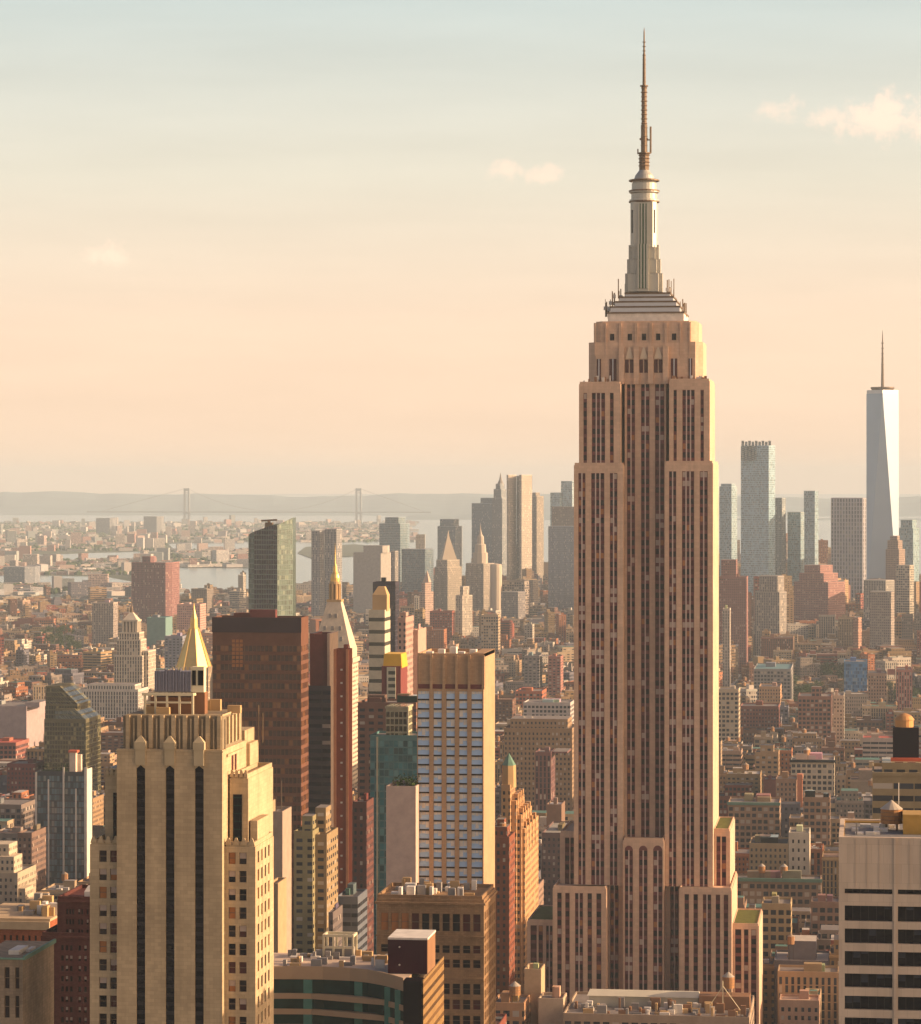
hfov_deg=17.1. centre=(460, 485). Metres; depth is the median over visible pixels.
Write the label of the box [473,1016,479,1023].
window
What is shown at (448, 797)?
window
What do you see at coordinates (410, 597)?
city building
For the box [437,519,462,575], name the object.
office tower
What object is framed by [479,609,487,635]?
city building
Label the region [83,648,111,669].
city building
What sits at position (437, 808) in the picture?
window
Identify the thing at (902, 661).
city building
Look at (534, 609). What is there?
city building
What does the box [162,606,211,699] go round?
gothic tower
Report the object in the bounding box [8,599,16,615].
city building
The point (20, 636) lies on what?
city building
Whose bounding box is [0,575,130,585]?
inlet
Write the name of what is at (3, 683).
city building
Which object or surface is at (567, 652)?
city building
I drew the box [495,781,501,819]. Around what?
city building
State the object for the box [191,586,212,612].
city building
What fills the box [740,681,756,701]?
city building
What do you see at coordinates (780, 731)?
city building
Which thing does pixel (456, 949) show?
window
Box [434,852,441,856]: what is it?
window
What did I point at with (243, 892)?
window
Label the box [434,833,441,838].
window
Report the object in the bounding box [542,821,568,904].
loft building
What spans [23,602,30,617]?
city building
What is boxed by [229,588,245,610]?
city building
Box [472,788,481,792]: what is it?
window
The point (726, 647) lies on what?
office tower
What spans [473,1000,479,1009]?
window
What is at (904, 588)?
office block
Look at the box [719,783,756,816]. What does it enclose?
city building
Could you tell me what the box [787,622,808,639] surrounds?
city building
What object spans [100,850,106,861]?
window
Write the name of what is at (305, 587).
city building
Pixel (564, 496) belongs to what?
skyscraper
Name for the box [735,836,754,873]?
city building
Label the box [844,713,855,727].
city building
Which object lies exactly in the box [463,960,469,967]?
window
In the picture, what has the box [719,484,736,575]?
skyscraper
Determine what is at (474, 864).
window
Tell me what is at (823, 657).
city building
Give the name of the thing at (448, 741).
window
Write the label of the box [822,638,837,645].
city building
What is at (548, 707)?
loft building
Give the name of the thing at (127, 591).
city building
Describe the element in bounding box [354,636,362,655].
city building
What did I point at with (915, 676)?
city building
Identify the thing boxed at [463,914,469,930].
window
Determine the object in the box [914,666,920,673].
city building
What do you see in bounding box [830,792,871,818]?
city building
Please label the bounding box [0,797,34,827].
loft building
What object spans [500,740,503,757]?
city building
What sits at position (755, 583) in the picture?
city building
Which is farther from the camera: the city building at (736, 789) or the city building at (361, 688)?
the city building at (361, 688)
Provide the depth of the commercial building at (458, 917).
888.75 m
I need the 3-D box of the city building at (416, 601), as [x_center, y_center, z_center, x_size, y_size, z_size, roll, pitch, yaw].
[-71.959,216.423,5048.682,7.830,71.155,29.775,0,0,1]
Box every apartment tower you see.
[352,793,373,954]
[358,693,416,797]
[370,704,416,954]
[382,652,407,698]
[398,611,413,693]
[414,624,425,693]
[417,647,494,886]
[456,586,472,635]
[524,652,548,687]
[548,653,562,695]
[887,665,911,709]
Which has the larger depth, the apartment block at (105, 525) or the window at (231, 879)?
the apartment block at (105, 525)
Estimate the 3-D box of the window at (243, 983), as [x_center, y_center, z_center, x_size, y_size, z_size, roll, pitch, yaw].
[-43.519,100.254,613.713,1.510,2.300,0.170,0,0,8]
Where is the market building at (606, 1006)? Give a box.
[563,972,753,1023]
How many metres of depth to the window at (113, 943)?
617.24 m
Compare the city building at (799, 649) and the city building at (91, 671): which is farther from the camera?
the city building at (799, 649)
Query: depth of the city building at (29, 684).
3533.82 m
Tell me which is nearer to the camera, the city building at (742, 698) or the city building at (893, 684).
the city building at (742, 698)
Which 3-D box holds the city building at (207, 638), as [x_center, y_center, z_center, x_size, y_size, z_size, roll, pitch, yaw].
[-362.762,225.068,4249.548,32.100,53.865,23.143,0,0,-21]
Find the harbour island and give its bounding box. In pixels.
[298,544,363,557]
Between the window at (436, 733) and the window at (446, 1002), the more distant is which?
the window at (436, 733)
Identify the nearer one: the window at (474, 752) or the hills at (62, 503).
the window at (474, 752)
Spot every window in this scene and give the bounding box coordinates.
[5,967,9,987]
[5,996,9,1017]
[15,967,18,987]
[15,996,18,1017]
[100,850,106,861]
[100,874,106,879]
[100,887,106,897]
[100,911,106,915]
[100,929,106,933]
[100,941,106,951]
[100,959,106,969]
[100,983,106,988]
[100,995,106,1006]
[100,1014,106,1023]
[111,851,116,861]
[111,875,116,879]
[111,893,116,897]
[111,911,116,915]
[111,923,116,933]
[111,941,116,952]
[111,965,116,970]
[111,978,116,988]
[111,996,116,1006]
[111,1014,116,1023]
[192,670,195,684]
[198,670,202,684]
[229,853,235,863]
[229,871,235,881]
[229,889,235,899]
[229,907,235,918]
[229,925,235,936]
[229,944,235,954]
[229,962,235,972]
[229,980,235,990]
[229,998,235,1009]
[229,1017,235,1023]
[231,755,233,770]
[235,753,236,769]
[240,853,246,863]
[240,871,246,881]
[240,889,246,900]
[240,907,246,918]
[240,926,246,936]
[240,944,246,954]
[240,962,246,972]
[240,980,246,991]
[240,999,246,1009]
[240,1017,246,1023]
[381,913,387,929]
[381,944,387,951]
[391,913,398,929]
[401,913,408,928]
[412,913,418,928]
[418,691,428,698]
[418,700,428,707]
[418,710,428,716]
[418,719,428,726]
[418,728,428,735]
[418,738,428,744]
[418,747,428,754]
[418,756,428,763]
[418,766,428,772]
[418,775,428,781]
[419,784,428,791]
[419,793,428,800]
[419,803,428,809]
[419,812,428,819]
[419,821,428,828]
[419,831,428,837]
[419,840,428,847]
[419,849,428,856]
[419,859,428,865]
[419,868,428,875]
[422,913,428,929]
[432,914,439,930]
[434,694,441,698]
[434,703,441,707]
[434,712,441,716]
[434,728,441,735]
[434,740,441,744]
[434,750,441,754]
[434,756,441,763]
[434,768,441,772]
[434,778,441,782]
[434,787,441,791]
[434,806,441,810]
[434,815,441,819]
[434,824,441,828]
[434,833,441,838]
[434,843,441,847]
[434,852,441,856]
[434,861,441,865]
[434,871,441,875]
[435,945,439,952]
[442,914,449,930]
[442,945,449,952]
[444,960,449,966]
[444,983,449,993]
[444,999,449,1008]
[444,1015,449,1023]
[447,691,454,698]
[447,710,454,717]
[447,729,454,735]
[447,738,454,745]
[447,747,454,754]
[447,757,454,763]
[447,766,454,773]
[447,775,454,782]
[447,785,454,791]
[447,794,454,800]
[447,803,454,810]
[447,812,454,819]
[447,831,454,838]
[447,840,454,847]
[447,859,454,866]
[447,868,454,875]
[453,914,459,930]
[453,946,459,952]
[453,960,459,967]
[453,984,459,993]
[453,1000,459,1008]
[453,1016,459,1023]
[459,691,466,698]
[459,703,466,707]
[459,719,466,726]
[459,731,466,735]
[459,747,466,754]
[459,760,466,763]
[459,769,466,773]
[459,778,466,782]
[459,787,466,791]
[459,805,466,810]
[459,815,466,819]
[459,861,466,866]
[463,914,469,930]
[463,946,469,952]
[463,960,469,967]
[463,984,469,993]
[463,1000,469,1009]
[463,1016,469,1023]
[472,694,481,698]
[472,704,481,708]
[472,713,481,717]
[472,722,481,726]
[472,731,481,736]
[472,741,481,745]
[472,750,481,754]
[472,760,481,764]
[472,768,481,773]
[472,778,481,782]
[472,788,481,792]
[472,796,481,801]
[472,803,481,810]
[472,815,481,819]
[472,824,481,829]
[472,831,481,838]
[472,843,481,847]
[472,853,481,857]
[472,859,481,866]
[472,871,481,875]
[473,914,479,931]
[473,946,479,952]
[473,960,479,967]
[473,984,479,994]
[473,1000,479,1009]
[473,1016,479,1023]
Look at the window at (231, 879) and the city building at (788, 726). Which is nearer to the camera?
the window at (231, 879)
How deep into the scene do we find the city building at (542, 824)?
1881.76 m
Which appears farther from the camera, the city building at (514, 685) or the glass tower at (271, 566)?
the city building at (514, 685)
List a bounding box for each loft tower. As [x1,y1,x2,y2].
[495,817,514,996]
[538,879,543,904]
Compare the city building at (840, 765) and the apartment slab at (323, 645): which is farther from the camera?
the city building at (840, 765)
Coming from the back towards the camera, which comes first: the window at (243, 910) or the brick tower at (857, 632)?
the brick tower at (857, 632)
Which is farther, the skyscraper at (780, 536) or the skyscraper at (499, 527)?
the skyscraper at (499, 527)
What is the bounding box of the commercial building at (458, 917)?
[375,877,496,1023]
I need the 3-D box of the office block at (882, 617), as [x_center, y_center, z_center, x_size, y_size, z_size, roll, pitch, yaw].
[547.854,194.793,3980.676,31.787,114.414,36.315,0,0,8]
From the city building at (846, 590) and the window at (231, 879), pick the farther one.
the city building at (846, 590)
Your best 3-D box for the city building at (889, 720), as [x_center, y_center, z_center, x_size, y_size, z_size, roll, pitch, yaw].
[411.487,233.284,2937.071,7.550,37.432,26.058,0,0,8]
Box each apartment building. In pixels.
[0,699,45,747]
[0,841,35,903]
[7,758,43,794]
[18,824,45,891]
[35,750,91,886]
[759,682,781,704]
[789,824,809,874]
[833,690,843,743]
[868,668,886,703]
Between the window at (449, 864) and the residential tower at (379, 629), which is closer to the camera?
the window at (449, 864)
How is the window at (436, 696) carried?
in the apartment tower at (456, 731)
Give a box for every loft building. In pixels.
[0,737,28,758]
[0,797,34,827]
[496,981,529,1023]
[515,687,545,707]
[523,698,573,723]
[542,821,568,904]
[719,685,739,740]
[727,793,780,847]
[737,864,821,907]
[749,834,788,873]
[778,962,838,1023]
[790,747,834,795]
[803,789,829,845]
[872,713,920,818]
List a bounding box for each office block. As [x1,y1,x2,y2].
[402,549,433,592]
[501,591,524,618]
[755,575,786,655]
[864,579,893,618]
[870,591,894,648]
[896,565,913,617]
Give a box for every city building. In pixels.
[0,637,3,663]
[0,677,8,691]
[0,692,11,700]
[0,758,26,761]
[0,770,6,792]
[0,818,14,828]
[0,826,27,847]
[3,595,25,599]
[3,678,27,698]
[4,639,28,648]
[4,640,19,652]
[4,651,15,660]
[4,661,15,666]
[5,667,24,680]
[7,790,33,797]
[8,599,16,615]
[9,629,23,638]
[11,618,38,626]
[11,665,37,673]
[12,634,30,639]
[13,681,39,690]
[16,647,28,666]
[17,598,29,609]
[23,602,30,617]
[26,742,43,759]
[29,627,46,633]
[29,653,40,663]
[29,675,44,680]
[31,652,46,663]
[33,676,47,699]
[34,617,55,624]
[34,644,62,651]
[34,665,49,674]
[35,633,46,643]
[38,601,46,611]
[40,872,87,901]
[43,585,50,597]
[45,673,61,684]
[47,605,57,611]
[47,650,56,667]
[51,597,61,605]
[51,668,83,683]
[57,652,82,668]
[62,612,81,619]
[68,581,90,598]
[72,627,83,634]
[78,621,91,627]
[78,873,89,884]
[82,668,104,674]
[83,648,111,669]
[87,675,113,683]
[88,586,106,603]
[91,643,105,647]
[92,790,103,824]
[92,825,104,836]
[94,670,113,676]
[101,730,122,752]
[101,752,116,781]
[104,717,122,726]
[125,586,130,596]
[156,655,164,667]
[181,596,202,602]
[186,628,211,654]
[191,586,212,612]
[206,613,220,620]
[213,604,228,612]
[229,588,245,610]
[238,572,245,589]
[296,583,310,592]
[296,593,310,602]
[296,602,310,607]
[310,619,321,632]
[319,621,353,635]
[342,583,352,594]
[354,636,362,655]
[355,623,368,632]
[358,662,368,671]
[358,674,368,683]
[358,683,367,694]
[399,598,406,609]
[400,604,413,614]
[407,590,418,605]
[414,595,418,609]
[414,607,424,628]
[415,627,446,649]
[430,609,454,643]
[452,632,460,648]
[461,638,468,648]
[469,636,476,648]
[473,610,479,625]
[473,626,478,636]
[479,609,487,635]
[481,613,499,650]
[485,608,500,617]
[495,659,508,671]
[495,669,504,681]
[495,680,502,689]
[495,690,515,722]
[495,719,509,729]
[495,730,503,737]
[495,736,499,758]
[495,756,503,782]
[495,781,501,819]
[496,1014,506,1023]
[500,618,511,638]
[500,634,511,648]
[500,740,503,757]
[502,580,528,614]
[502,647,521,654]
[503,618,519,625]
[504,655,516,677]
[505,680,523,693]
[515,654,521,676]
[520,579,537,604]
[520,617,528,633]
[520,618,543,623]
[522,568,531,577]
[522,647,535,676]
[523,638,536,647]
[524,622,533,642]
[530,605,546,617]
[532,810,545,821]
[534,624,543,630]
[534,629,547,640]
[536,648,547,662]
[538,816,545,839]
[538,839,541,878]
[540,590,547,606]
[544,609,554,633]
[547,607,559,615]
[549,646,573,664]
[555,693,569,699]
[556,612,565,642]
[557,690,573,699]
[563,671,573,680]
[564,611,573,625]
[565,680,573,689]
[565,811,573,820]
[719,644,735,680]
[719,671,722,686]
[719,740,721,764]
[719,765,727,791]
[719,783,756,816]
[722,736,752,751]
[722,744,747,763]
[722,747,742,769]
[727,762,761,792]
[731,640,737,678]
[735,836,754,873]
[736,676,753,686]
[737,896,746,907]
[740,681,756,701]
[740,694,745,705]
[742,662,755,680]
[743,727,764,742]
[745,752,754,769]
[746,903,798,932]
[748,592,751,635]
[750,656,763,664]
[753,576,758,621]
[754,731,772,746]
[755,744,779,775]
[761,634,793,658]
[763,656,795,675]
[763,956,774,1023]
[766,727,785,744]
[773,647,791,658]
[774,736,792,774]
[774,934,829,1023]
[780,631,797,648]
[780,702,788,723]
[781,574,791,595]
[781,717,797,732]
[781,801,802,836]
[784,730,792,746]
[787,595,793,622]
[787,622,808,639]
[789,709,797,723]
[789,814,839,844]
[792,728,821,751]
[792,907,810,933]
[794,648,808,657]
[794,743,816,755]
[795,619,818,623]
[796,657,814,677]
[798,639,828,652]
[804,910,810,933]
[806,988,820,1023]
[807,646,836,673]
[808,624,813,639]
[808,654,819,662]
[810,842,823,874]
[812,621,837,638]
[815,663,821,678]
[817,925,838,949]
[819,615,834,637]
[820,675,837,683]
[821,644,832,652]
[821,741,844,760]
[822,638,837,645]
[822,750,845,780]
[822,851,838,895]
[824,845,838,851]
[827,732,834,744]
[829,679,837,687]
[829,935,838,965]
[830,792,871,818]
[830,799,835,814]
[831,691,867,715]
[832,727,857,738]
[835,788,863,818]
[836,770,845,795]
[838,614,852,645]
[838,679,843,691]
[841,739,859,759]
[843,578,847,602]
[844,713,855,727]
[845,602,860,611]
[846,761,858,787]
[850,768,871,792]
[851,757,878,769]
[853,648,883,659]
[854,747,862,761]
[855,593,863,608]
[856,715,882,737]
[858,727,867,746]
[860,652,874,672]
[862,618,869,629]
[862,627,869,647]
[862,700,870,717]
[862,778,871,795]
[867,727,892,734]
[871,698,896,729]
[875,645,897,649]
[875,653,896,678]
[879,648,911,666]
[883,656,910,666]
[886,709,893,729]
[887,679,914,700]
[894,708,919,725]
[895,617,901,638]
[898,639,916,649]
[902,614,912,638]
[905,649,916,662]
[912,673,920,689]
[912,694,920,709]
[914,581,919,601]
[914,612,920,643]
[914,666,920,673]
[917,630,920,654]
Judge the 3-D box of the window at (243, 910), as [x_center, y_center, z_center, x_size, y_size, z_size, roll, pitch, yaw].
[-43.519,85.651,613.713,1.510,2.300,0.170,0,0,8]
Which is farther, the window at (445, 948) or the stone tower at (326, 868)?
the stone tower at (326, 868)
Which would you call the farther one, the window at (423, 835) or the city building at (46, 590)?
the city building at (46, 590)
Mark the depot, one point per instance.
(770, 672)
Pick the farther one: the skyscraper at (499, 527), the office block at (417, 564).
the skyscraper at (499, 527)
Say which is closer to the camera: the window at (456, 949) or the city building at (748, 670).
the window at (456, 949)
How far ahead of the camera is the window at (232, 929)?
613.93 m
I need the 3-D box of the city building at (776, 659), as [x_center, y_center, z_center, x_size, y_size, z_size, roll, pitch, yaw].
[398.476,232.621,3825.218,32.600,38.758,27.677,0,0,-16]
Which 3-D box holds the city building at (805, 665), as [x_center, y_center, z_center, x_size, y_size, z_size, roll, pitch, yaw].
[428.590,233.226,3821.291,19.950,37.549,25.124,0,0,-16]
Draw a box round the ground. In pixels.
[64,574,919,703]
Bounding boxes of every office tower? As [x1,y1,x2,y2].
[90,666,273,1023]
[379,517,409,592]
[391,551,397,580]
[419,571,432,624]
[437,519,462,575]
[490,563,501,609]
[548,526,573,608]
[552,506,573,525]
[719,559,747,673]
[723,605,730,686]
[794,564,844,622]
[831,498,865,598]
[886,536,904,611]
[899,520,918,580]
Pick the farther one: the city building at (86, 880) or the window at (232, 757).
the city building at (86, 880)
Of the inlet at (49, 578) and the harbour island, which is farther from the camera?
the harbour island
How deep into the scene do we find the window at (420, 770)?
1010.72 m
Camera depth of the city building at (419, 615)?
4389.83 m
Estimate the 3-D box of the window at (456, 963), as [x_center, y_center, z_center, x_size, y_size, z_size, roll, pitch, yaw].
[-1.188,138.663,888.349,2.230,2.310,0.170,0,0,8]
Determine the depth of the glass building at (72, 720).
2239.66 m
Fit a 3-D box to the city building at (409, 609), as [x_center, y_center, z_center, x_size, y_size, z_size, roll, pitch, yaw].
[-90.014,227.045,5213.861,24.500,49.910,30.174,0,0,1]
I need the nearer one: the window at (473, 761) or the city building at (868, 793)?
the window at (473, 761)
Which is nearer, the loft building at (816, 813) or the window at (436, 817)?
the window at (436, 817)
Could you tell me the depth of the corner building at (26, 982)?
630.62 m
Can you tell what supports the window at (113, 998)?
in the office tower at (182, 889)
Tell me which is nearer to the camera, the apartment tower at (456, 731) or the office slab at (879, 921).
the office slab at (879, 921)
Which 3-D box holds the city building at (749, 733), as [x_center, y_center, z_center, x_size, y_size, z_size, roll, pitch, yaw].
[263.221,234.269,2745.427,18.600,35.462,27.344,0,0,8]
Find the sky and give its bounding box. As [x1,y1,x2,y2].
[0,0,920,493]
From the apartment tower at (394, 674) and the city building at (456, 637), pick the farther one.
the city building at (456, 637)
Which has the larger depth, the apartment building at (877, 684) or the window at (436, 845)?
the apartment building at (877, 684)
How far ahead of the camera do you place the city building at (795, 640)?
4206.62 m
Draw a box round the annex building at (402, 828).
[386,773,419,886]
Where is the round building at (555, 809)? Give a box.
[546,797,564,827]
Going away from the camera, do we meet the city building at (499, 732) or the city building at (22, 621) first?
the city building at (499, 732)
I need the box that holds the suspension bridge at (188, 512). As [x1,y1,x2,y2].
[87,488,431,521]
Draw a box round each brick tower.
[131,556,179,623]
[535,747,570,810]
[853,617,861,647]
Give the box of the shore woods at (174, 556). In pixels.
[0,521,378,593]
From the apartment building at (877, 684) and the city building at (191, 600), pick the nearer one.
the apartment building at (877, 684)
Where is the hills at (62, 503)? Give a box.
[0,491,920,515]
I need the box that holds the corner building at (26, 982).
[0,939,55,1023]
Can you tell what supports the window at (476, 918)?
in the commercial building at (458, 917)
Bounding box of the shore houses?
[0,515,418,595]
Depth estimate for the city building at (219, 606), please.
5733.52 m
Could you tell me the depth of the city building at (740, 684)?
3465.48 m
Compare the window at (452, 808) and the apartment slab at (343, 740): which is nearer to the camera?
the window at (452, 808)
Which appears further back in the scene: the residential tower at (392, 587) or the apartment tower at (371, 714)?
the residential tower at (392, 587)
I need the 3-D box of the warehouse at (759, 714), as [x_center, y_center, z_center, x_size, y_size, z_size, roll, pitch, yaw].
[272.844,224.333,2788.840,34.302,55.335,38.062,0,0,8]
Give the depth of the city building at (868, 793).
2070.82 m
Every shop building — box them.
[779,989,819,1023]
[863,733,892,762]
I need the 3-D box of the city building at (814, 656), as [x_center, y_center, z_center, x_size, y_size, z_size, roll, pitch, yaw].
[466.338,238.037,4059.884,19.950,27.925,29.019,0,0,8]
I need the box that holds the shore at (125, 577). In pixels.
[2,522,368,592]
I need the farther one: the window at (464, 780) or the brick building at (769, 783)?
the brick building at (769, 783)
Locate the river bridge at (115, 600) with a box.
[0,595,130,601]
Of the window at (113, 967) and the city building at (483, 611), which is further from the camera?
the city building at (483, 611)
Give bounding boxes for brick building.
[0,892,56,942]
[41,884,89,1023]
[329,902,342,945]
[763,775,775,796]
[776,771,803,806]
[811,893,838,936]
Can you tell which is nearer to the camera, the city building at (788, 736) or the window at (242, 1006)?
the window at (242, 1006)
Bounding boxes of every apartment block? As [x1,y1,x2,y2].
[4,566,39,582]
[92,600,117,643]
[96,518,116,533]
[144,516,163,533]
[165,633,185,668]
[177,602,205,631]
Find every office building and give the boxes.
[273,781,290,952]
[274,929,443,1023]
[338,882,366,950]
[504,715,573,811]
[762,892,791,955]
[798,686,831,744]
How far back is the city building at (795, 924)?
1515.73 m
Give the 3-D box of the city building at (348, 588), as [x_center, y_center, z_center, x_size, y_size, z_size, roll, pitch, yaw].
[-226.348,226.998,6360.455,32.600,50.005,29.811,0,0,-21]
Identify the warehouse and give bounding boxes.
[147,615,171,646]
[740,700,779,732]
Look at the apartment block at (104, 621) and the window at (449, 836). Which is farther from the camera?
the apartment block at (104, 621)
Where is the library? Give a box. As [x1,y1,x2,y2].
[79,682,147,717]
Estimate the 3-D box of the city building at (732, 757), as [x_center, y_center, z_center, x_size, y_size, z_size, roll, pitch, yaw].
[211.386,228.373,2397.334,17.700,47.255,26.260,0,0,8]
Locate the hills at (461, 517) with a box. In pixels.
[406,514,920,520]
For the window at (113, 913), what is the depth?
617.24 m
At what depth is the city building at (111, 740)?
2694.12 m
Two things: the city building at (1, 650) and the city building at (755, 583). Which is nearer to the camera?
the city building at (1, 650)
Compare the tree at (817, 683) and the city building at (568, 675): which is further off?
the tree at (817, 683)
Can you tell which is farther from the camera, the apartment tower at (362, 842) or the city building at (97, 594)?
the city building at (97, 594)
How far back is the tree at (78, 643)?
4544.48 m
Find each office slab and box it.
[212,609,307,949]
[353,545,390,613]
[839,783,920,1023]
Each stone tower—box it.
[294,813,318,952]
[315,804,337,949]
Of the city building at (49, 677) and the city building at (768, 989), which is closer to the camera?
the city building at (768, 989)
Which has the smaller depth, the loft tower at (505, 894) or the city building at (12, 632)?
the loft tower at (505, 894)
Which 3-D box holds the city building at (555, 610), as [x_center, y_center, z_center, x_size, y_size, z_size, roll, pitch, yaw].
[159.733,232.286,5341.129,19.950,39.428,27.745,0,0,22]
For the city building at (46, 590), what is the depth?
6322.78 m
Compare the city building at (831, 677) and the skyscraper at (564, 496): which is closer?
the city building at (831, 677)
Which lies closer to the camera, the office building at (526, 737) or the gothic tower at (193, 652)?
the gothic tower at (193, 652)
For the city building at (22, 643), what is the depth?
4474.68 m
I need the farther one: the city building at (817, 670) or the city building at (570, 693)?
the city building at (817, 670)
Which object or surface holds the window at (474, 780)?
in the apartment tower at (456, 731)
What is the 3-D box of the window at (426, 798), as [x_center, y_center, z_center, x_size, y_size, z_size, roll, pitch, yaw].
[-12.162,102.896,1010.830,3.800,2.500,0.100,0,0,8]
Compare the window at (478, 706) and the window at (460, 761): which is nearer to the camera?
the window at (478, 706)
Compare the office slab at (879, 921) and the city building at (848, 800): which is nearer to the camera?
the office slab at (879, 921)
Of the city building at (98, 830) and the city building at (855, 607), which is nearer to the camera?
the city building at (98, 830)
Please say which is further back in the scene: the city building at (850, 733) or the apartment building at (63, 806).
the city building at (850, 733)
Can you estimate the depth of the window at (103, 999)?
617.54 m
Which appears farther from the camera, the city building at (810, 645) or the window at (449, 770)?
the city building at (810, 645)
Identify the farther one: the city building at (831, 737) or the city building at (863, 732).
the city building at (863, 732)
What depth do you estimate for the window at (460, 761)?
1008.99 m
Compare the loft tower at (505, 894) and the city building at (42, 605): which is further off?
the city building at (42, 605)
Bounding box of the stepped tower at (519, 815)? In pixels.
[501,753,537,993]
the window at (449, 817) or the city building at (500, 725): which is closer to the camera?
the window at (449, 817)
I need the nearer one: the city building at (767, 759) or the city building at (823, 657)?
the city building at (767, 759)
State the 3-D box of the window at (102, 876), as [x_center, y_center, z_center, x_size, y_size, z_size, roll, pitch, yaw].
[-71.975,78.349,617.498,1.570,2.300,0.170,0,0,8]
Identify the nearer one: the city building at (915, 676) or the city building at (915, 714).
the city building at (915, 714)
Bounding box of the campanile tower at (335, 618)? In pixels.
[319,553,359,787]
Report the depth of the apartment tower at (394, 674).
1518.29 m
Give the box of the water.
[0,494,920,598]
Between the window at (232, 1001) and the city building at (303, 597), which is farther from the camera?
the city building at (303, 597)
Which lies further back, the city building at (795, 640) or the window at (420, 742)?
the city building at (795, 640)
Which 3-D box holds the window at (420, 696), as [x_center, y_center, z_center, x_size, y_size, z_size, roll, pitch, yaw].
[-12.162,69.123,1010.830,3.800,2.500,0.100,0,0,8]
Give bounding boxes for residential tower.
[369,586,389,693]
[373,577,398,651]
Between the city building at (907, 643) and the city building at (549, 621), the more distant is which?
the city building at (549, 621)
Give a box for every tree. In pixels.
[44,633,53,643]
[52,626,63,634]
[54,632,62,643]
[61,624,70,633]
[61,634,71,646]
[67,640,76,649]
[72,642,82,648]
[793,675,800,688]
[794,685,807,694]
[795,682,806,691]
[810,679,823,691]
[818,663,831,676]
[822,668,832,674]
[823,660,836,673]
[833,663,843,675]
[887,680,895,701]
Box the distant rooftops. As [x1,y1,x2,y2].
[0,533,920,955]
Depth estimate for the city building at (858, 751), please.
2371.48 m
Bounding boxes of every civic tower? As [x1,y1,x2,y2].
[114,599,155,690]
[435,531,461,609]
[466,523,493,610]
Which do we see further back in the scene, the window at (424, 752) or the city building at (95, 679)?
the city building at (95, 679)
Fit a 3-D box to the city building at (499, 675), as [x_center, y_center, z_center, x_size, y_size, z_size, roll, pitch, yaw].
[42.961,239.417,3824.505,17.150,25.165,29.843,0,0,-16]
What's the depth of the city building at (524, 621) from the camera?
4745.44 m
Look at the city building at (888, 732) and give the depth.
2862.72 m
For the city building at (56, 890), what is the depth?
1560.70 m
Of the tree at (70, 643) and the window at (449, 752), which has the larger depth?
the tree at (70, 643)
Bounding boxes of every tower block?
[524,963,544,1023]
[538,985,566,1023]
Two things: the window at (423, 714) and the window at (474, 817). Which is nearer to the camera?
the window at (474, 817)
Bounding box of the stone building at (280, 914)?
[274,877,286,952]
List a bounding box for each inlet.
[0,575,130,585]
[39,551,156,558]
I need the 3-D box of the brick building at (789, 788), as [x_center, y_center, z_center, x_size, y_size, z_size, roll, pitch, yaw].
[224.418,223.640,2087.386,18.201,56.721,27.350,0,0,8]
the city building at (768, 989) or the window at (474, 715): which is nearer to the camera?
the window at (474, 715)
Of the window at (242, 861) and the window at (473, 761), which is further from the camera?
the window at (473, 761)
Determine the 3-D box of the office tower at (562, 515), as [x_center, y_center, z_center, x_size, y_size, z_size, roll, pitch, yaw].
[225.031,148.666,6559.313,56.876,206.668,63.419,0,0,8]
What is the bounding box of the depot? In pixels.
[754,662,792,699]
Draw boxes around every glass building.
[44,683,100,792]
[844,657,866,691]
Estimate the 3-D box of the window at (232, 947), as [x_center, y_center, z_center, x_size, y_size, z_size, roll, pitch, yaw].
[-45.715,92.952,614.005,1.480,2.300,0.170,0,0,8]
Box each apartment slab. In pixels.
[308,631,337,826]
[311,529,341,616]
[334,644,351,894]
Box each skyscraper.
[472,498,491,562]
[492,472,506,575]
[507,475,531,579]
[527,30,762,1023]
[532,492,543,581]
[550,481,573,525]
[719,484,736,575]
[741,441,774,595]
[775,498,785,574]
[787,512,803,585]
[804,491,817,564]
[866,330,898,578]
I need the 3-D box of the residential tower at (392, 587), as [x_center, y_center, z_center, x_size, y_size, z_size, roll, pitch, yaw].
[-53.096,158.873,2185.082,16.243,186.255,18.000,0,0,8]
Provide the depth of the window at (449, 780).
1009.49 m
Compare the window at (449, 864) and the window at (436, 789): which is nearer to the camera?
the window at (449, 864)
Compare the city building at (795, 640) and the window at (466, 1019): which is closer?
the window at (466, 1019)
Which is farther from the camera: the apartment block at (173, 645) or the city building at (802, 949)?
the apartment block at (173, 645)
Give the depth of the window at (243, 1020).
613.63 m
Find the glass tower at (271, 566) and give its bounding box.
[248,517,295,615]
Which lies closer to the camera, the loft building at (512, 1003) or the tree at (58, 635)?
the loft building at (512, 1003)
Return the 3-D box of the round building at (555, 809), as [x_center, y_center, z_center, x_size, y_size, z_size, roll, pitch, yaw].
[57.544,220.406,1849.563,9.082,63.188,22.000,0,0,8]
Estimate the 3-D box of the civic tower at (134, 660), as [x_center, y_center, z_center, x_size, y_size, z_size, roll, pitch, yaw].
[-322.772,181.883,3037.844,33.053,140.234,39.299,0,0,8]
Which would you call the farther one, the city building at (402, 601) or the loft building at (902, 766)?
the city building at (402, 601)

